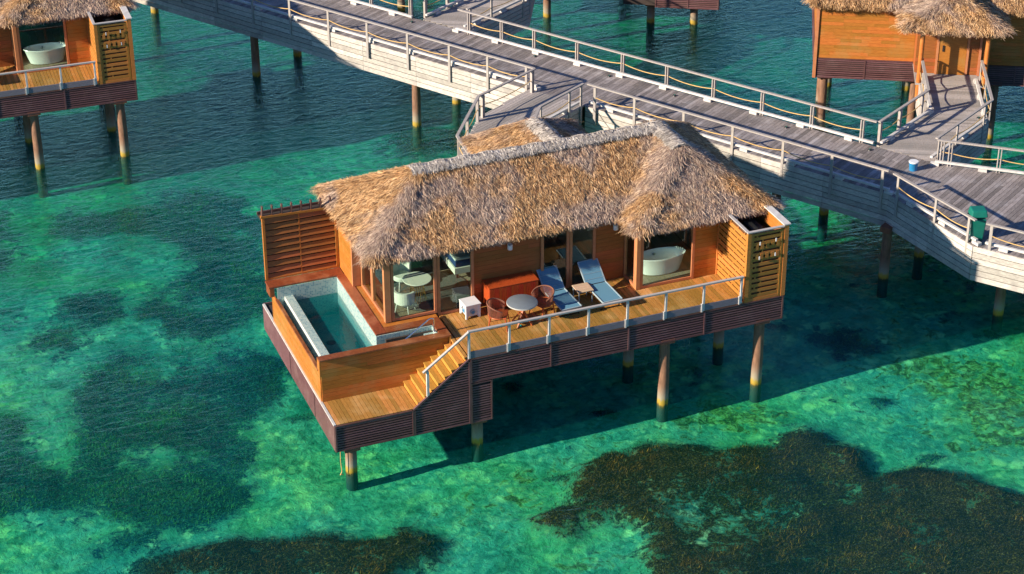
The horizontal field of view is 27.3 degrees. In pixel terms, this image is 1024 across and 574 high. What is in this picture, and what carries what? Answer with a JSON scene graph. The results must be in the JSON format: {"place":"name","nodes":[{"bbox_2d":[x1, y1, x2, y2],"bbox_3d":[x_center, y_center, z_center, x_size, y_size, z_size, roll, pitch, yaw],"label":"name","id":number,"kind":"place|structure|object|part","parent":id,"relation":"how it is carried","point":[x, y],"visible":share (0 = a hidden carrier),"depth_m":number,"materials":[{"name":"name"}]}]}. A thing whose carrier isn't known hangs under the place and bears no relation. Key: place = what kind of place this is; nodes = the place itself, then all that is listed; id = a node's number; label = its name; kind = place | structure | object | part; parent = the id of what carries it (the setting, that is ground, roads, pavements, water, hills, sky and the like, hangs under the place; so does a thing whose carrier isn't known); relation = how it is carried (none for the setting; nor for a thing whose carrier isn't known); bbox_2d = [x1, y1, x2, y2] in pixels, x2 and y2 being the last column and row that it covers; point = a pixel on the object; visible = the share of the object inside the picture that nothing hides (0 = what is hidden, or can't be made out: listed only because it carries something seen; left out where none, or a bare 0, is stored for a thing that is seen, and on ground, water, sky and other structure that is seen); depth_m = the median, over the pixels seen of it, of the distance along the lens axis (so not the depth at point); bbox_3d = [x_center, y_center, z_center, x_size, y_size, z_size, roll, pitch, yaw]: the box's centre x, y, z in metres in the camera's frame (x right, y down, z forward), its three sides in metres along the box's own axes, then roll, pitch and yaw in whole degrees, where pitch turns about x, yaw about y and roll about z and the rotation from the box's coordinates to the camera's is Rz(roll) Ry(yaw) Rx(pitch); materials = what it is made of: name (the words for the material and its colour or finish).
{"place":"outdoors","nodes":[
{"label":"outdoors","id":0,"kind":"place"},
{"bbox_2d":[0,0,1023,573],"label":"seabed","id":1,"kind":"structure","parent":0,"point":[944,374],"depth_m":67.48,"materials":[{"name":"teal sand"}]},
{"bbox_2d":[0,127,1023,573],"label":"seagrass","id":2,"kind":"object","parent":1,"relation":"on","point":[422,541],"visible":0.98,"depth_m":62.84},
{"bbox_2d":[0,0,1023,567],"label":"water","id":3,"kind":"structure","parent":0,"point":[318,150],"depth_m":83.28,"materials":[{"name":"teal liquid"}]},
{"bbox_2d":[0,0,143,197],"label":"overwater villa","id":4,"kind":"object","parent":3,"relation":"in","point":[95,66],"visible":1,"depth_m":79.60,"materials":[{"name":"wood"}]},
{"bbox_2d":[10,26,16,68],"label":"window","id":5,"kind":"structure","parent":4,"relation":"in","point":[10,26],"depth_m":80.53,"materials":[{"name":"brown wood"}]},
{"bbox_2d":[16,19,69,73],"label":"window","id":6,"kind":"structure","parent":4,"relation":"in","point":[64,24],"depth_m":80.10,"materials":[{"name":"brown wood"}]},
{"bbox_2d":[23,41,65,64],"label":"bathtub","id":7,"kind":"object","parent":4,"relation":"on","point":[45,53],"visible":0.94,"depth_m":80.90,"materials":[{"name":"white ceramic"}]},
{"bbox_2d":[423,0,534,38],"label":"entrance ramp","id":8,"kind":"structure","parent":3,"relation":"in","point":[452,16],"depth_m":85.97,"materials":[{"name":"grey wood"}]},
{"bbox_2d":[423,0,463,18],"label":"rope railing","id":9,"kind":"object","parent":8,"relation":"attached to","point":[435,11],"visible":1,"depth_m":85.60,"materials":[{"name":"grey wood"}]},
{"bbox_2d":[463,0,530,32],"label":"rope railing","id":10,"kind":"object","parent":8,"relation":"attached to","point":[477,21],"visible":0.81,"depth_m":85.11,"materials":[{"name":"grey wood"}]},
{"bbox_2d":[257,117,790,490],"bbox_3d":[0.057,-0.050,67.561,15.547,9.831,10.224,-11,31,-19],"label":"overwater villa","id":11,"kind":"object","parent":3,"relation":"in","point":[365,363],"visible":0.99,"depth_m":64.46,"materials":[{"name":"brown wood"}]},
{"bbox_2d":[360,254,371,300],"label":"window","id":12,"kind":"structure","parent":11,"relation":"in","point":[364,287],"depth_m":65.12,"materials":[{"name":"brown wood"}]},
{"bbox_2d":[371,266,383,317],"bbox_3d":[-4.015,-0.261,63.561,0.090,2.289,1.200,-11,31,-19],"label":"window","id":13,"kind":"structure","parent":11,"relation":"in","point":[375,303],"depth_m":64.19,"materials":[{"name":"brown wood"}]},
{"bbox_2d":[394,287,415,314],"bbox_3d":[-3.272,0.414,64.124,0.717,0.783,0.660,12,31,20],"label":"lounge chair","id":14,"kind":"object","parent":11,"relation":"on","point":[404,300],"visible":0.97,"depth_m":63.80,"materials":[{"name":"beige fabric"}]},
{"bbox_2d":[390,256,437,321],"bbox_3d":[-2.954,-0.100,63.268,1.450,2.289,0.090,-11,31,-19],"label":"window","id":15,"kind":"structure","parent":11,"relation":"in","point":[394,318],"depth_m":63.50,"materials":[{"name":"brown wood"}]},
{"bbox_2d":[394,271,470,311],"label":"rug","id":16,"kind":"object","parent":11,"relation":"on","point":[453,289],"visible":0.52,"depth_m":65.38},
{"bbox_2d":[393,262,412,291],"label":"lounge chair","id":17,"kind":"object","parent":16,"relation":"on","point":[400,270],"visible":0.62,"depth_m":65.49,"materials":[{"name":"beige fabric"}]},
{"bbox_2d":[402,272,431,303],"bbox_3d":[-2.912,0.061,64.792,0.900,0.742,0.900,-11,31,-19],"label":"bedroom table","id":18,"kind":"object","parent":16,"relation":"on","point":[417,279],"visible":0.86,"depth_m":64.62,"materials":[{"name":"beige wood"}]},
{"bbox_2d":[440,250,469,277],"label":"bed","id":19,"kind":"object","parent":11,"relation":"on","point":[457,263],"visible":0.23,"depth_m":65.94,"materials":[{"name":"beige fabric"}]},
{"bbox_2d":[436,249,473,314],"bbox_3d":[-1.717,-0.309,63.758,1.180,2.410,0.090,-11,31,-19],"label":"window","id":20,"kind":"structure","parent":11,"relation":"in","point":[439,311],"depth_m":63.86,"materials":[{"name":"brown wood"}]},
{"bbox_2d":[459,296,480,319],"bbox_3d":[-1.273,0.634,64.066,0.560,0.480,0.520,-13,32,-22],"label":"white cooler box","id":21,"kind":"object","parent":11,"relation":"on","point":[470,306],"visible":1,"depth_m":63.92,"materials":[{"name":"plastic"}]},
{"bbox_2d":[486,298,509,331],"bbox_3d":[-0.433,0.819,63.354,0.676,0.854,0.743,3,29,6],"label":"outdoor armchair","id":22,"kind":"object","parent":11,"relation":"on","point":[499,313],"visible":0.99,"depth_m":63.29,"materials":[{"name":"brown wicker"}]},
{"bbox_2d":[482,270,538,308],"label":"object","id":23,"kind":"object","parent":11,"relation":"on","point":[504,287],"visible":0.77,"depth_m":64.21,"materials":[{"name":"orange wood"}]},
{"bbox_3d":[-0.493,0.349,64.050,0.385,0.650,0.017,-11,31,-19],"label":"door","id":24,"kind":"part","parent":23,"relation":"part of","materials":[{"name":"red wood"}]},
{"bbox_3d":[-0.125,0.277,64.176,0.385,0.650,0.017,-11,31,-19],"label":"door","id":25,"kind":"part","parent":23,"relation":"part of","materials":[{"name":"red wood"}]},
{"bbox_3d":[0.242,0.205,64.301,0.385,0.650,0.017,-11,31,-19],"label":"door","id":26,"kind":"part","parent":23,"relation":"part of","materials":[{"name":"red wood"}]},
{"bbox_3d":[0.610,0.134,64.427,0.385,0.650,0.017,-11,31,-19],"label":"door","id":27,"kind":"part","parent":23,"relation":"part of","materials":[{"name":"red wood"}]},
{"bbox_2d":[506,294,537,327],"bbox_3d":[0.306,0.770,63.550,0.950,0.761,0.950,-11,31,-19],"label":"round table","id":28,"kind":"object","parent":11,"relation":"on","point":[521,303],"visible":0.99,"depth_m":63.41,"materials":[{"name":"stone"}]},
{"bbox_2d":[529,285,554,320],"bbox_3d":[0.941,0.457,63.992,0.743,0.854,0.676,25,38,37],"label":"outdoor armchair","id":29,"kind":"object","parent":11,"relation":"on","point":[544,301],"visible":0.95,"depth_m":64.02,"materials":[{"name":"brown wicker"}]},
{"bbox_2d":[540,230,569,292],"bbox_3d":[1.317,-0.953,64.889,0.940,2.410,0.090,-11,31,-19],"label":"window","id":30,"kind":"structure","parent":11,"relation":"in","point":[566,285],"depth_m":64.86,"materials":[{"name":"brown wood"}]},
{"bbox_2d":[536,265,581,317],"bbox_3d":[1.434,0.167,64.502,0.695,0.855,1.867,-13,32,-21],"label":"sun lounger","id":31,"kind":"object","parent":11,"relation":"on","point":[564,299],"visible":0.94,"depth_m":64.75,"materials":[{"name":"blue fabric"}]},
{"bbox_2d":[569,227,595,287],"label":"window","id":32,"kind":"structure","parent":11,"relation":"in","point":[593,228],"depth_m":65.20,"materials":[{"name":"brown wood"}]},
{"bbox_2d":[572,282,593,301],"bbox_3d":[2.177,0.199,64.886,0.520,0.420,0.520,-11,31,-19],"label":"side table","id":33,"kind":"object","parent":11,"relation":"on","point":[586,287],"visible":0.98,"depth_m":64.78,"materials":[{"name":"brown wood"}]},
{"bbox_2d":[577,258,622,309],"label":"sun lounger","id":34,"kind":"object","parent":11,"relation":"on","point":[593,274],"visible":0.88,"depth_m":65.14,"materials":[{"name":"blue fabric"}]},
{"bbox_2d":[623,229,635,286],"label":"window","id":35,"kind":"structure","parent":11,"relation":"in","point":[625,275],"depth_m":65.76,"materials":[{"name":"brown wood"}]},
{"bbox_2d":[643,246,685,275],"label":"bathtub","id":36,"kind":"object","parent":11,"relation":"on","point":[662,260],"visible":0.86,"depth_m":66.26,"materials":[{"name":"white ceramic"}]},
{"bbox_2d":[640,225,695,288],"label":"window","id":37,"kind":"structure","parent":11,"relation":"in","point":[691,276],"depth_m":65.60,"materials":[{"name":"brown wood"}]},
{"bbox_2d":[397,0,719,53],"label":"overwater villa","id":38,"kind":"object","parent":3,"relation":"in","point":[693,6],"visible":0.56,"depth_m":92.92,"materials":[{"name":"wood"}]},
{"bbox_2d":[132,0,1023,331],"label":"boardwalk","id":39,"kind":"structure","parent":3,"relation":"in","point":[1000,196],"depth_m":77.00,"materials":[{"name":"grey wood"}]},
{"bbox_2d":[180,0,540,93],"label":"rope railing","id":40,"kind":"object","parent":39,"relation":"attached to","point":[374,40],"visible":0.94,"depth_m":82.14,"materials":[{"name":"grey wood"}]},
{"bbox_2d":[349,0,412,18],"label":"rope railing","id":41,"kind":"object","parent":39,"relation":"attached to","point":[390,11],"visible":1,"depth_m":85.58,"materials":[{"name":"grey wood"}]},
{"bbox_2d":[461,89,583,154],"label":"entrance ramp","id":42,"kind":"structure","parent":39,"relation":"attached to","point":[524,105],"depth_m":77.48,"materials":[{"name":"grey wood"}]},
{"bbox_2d":[456,68,535,155],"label":"rope railing","id":43,"kind":"object","parent":42,"relation":"attached to","point":[481,96],"visible":0.75,"depth_m":76.49,"materials":[{"name":"grey wood"}]},
{"bbox_2d":[534,83,584,123],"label":"rope railing","id":44,"kind":"object","parent":42,"relation":"attached to","point":[565,111],"visible":0.41,"depth_m":76.86,"materials":[{"name":"grey wood"}]},
{"bbox_2d":[452,9,877,143],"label":"rope railing","id":45,"kind":"object","parent":39,"relation":"attached to","point":[710,99],"visible":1,"depth_m":78.84,"materials":[{"name":"grey wood"}]},
{"bbox_2d":[587,83,893,209],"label":"rope railing","id":46,"kind":"object","parent":39,"relation":"attached to","point":[793,163],"visible":0.85,"depth_m":73.73,"materials":[{"name":"grey wood"}]},
{"bbox_2d":[909,159,918,171],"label":"bucket","id":47,"kind":"object","parent":39,"relation":"on","point":[913,164],"visible":1,"depth_m":72.83,"materials":[{"name":"blue plastic"}]},
{"bbox_2d":[893,173,981,258],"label":"rope railing","id":48,"kind":"object","parent":39,"relation":"attached to","point":[941,221],"visible":1,"depth_m":69.41,"materials":[{"name":"grey wood"}]},
{"bbox_2d":[930,139,1023,173],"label":"rope railing","id":49,"kind":"object","parent":39,"relation":"attached to","point":[984,169],"visible":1,"depth_m":72.81,"materials":[{"name":"grey wood"}]},
{"bbox_2d":[968,206,987,240],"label":"waste bin","id":50,"kind":"object","parent":39,"relation":"on","point":[980,215],"visible":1,"depth_m":68.12,"materials":[{"name":"green plastic"}]},
{"bbox_2d":[985,222,1023,261],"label":"rope railing","id":51,"kind":"object","parent":39,"relation":"attached to","point":[1002,248],"visible":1,"depth_m":67.60,"materials":[{"name":"grey wood"}]},
{"bbox_2d":[801,0,1023,166],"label":"overwater villa","id":52,"kind":"object","parent":3,"relation":"in","point":[953,42],"visible":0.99,"depth_m":80.40,"materials":[{"name":"wood"}]},
{"bbox_2d":[937,34,967,74],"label":"door","id":53,"kind":"structure","parent":52,"relation":"in","point":[952,49],"depth_m":79.73,"materials":[{"name":"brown wood"}]},
{"bbox_2d":[879,84,987,166],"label":"entrance ramp","id":54,"kind":"structure","parent":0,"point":[952,105],"depth_m":76.15,"materials":[{"name":"grey wood"}]},
{"bbox_2d":[877,58,933,146],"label":"rope railing","id":55,"kind":"object","parent":54,"relation":"on","point":[925,90],"visible":1,"depth_m":76.11,"materials":[{"name":"grey wood"}]},
{"bbox_2d":[930,60,993,159],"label":"rope railing","id":56,"kind":"object","parent":54,"relation":"attached to","point":[984,121],"visible":0.89,"depth_m":75.76,"materials":[{"name":"grey wood"}]}
]}

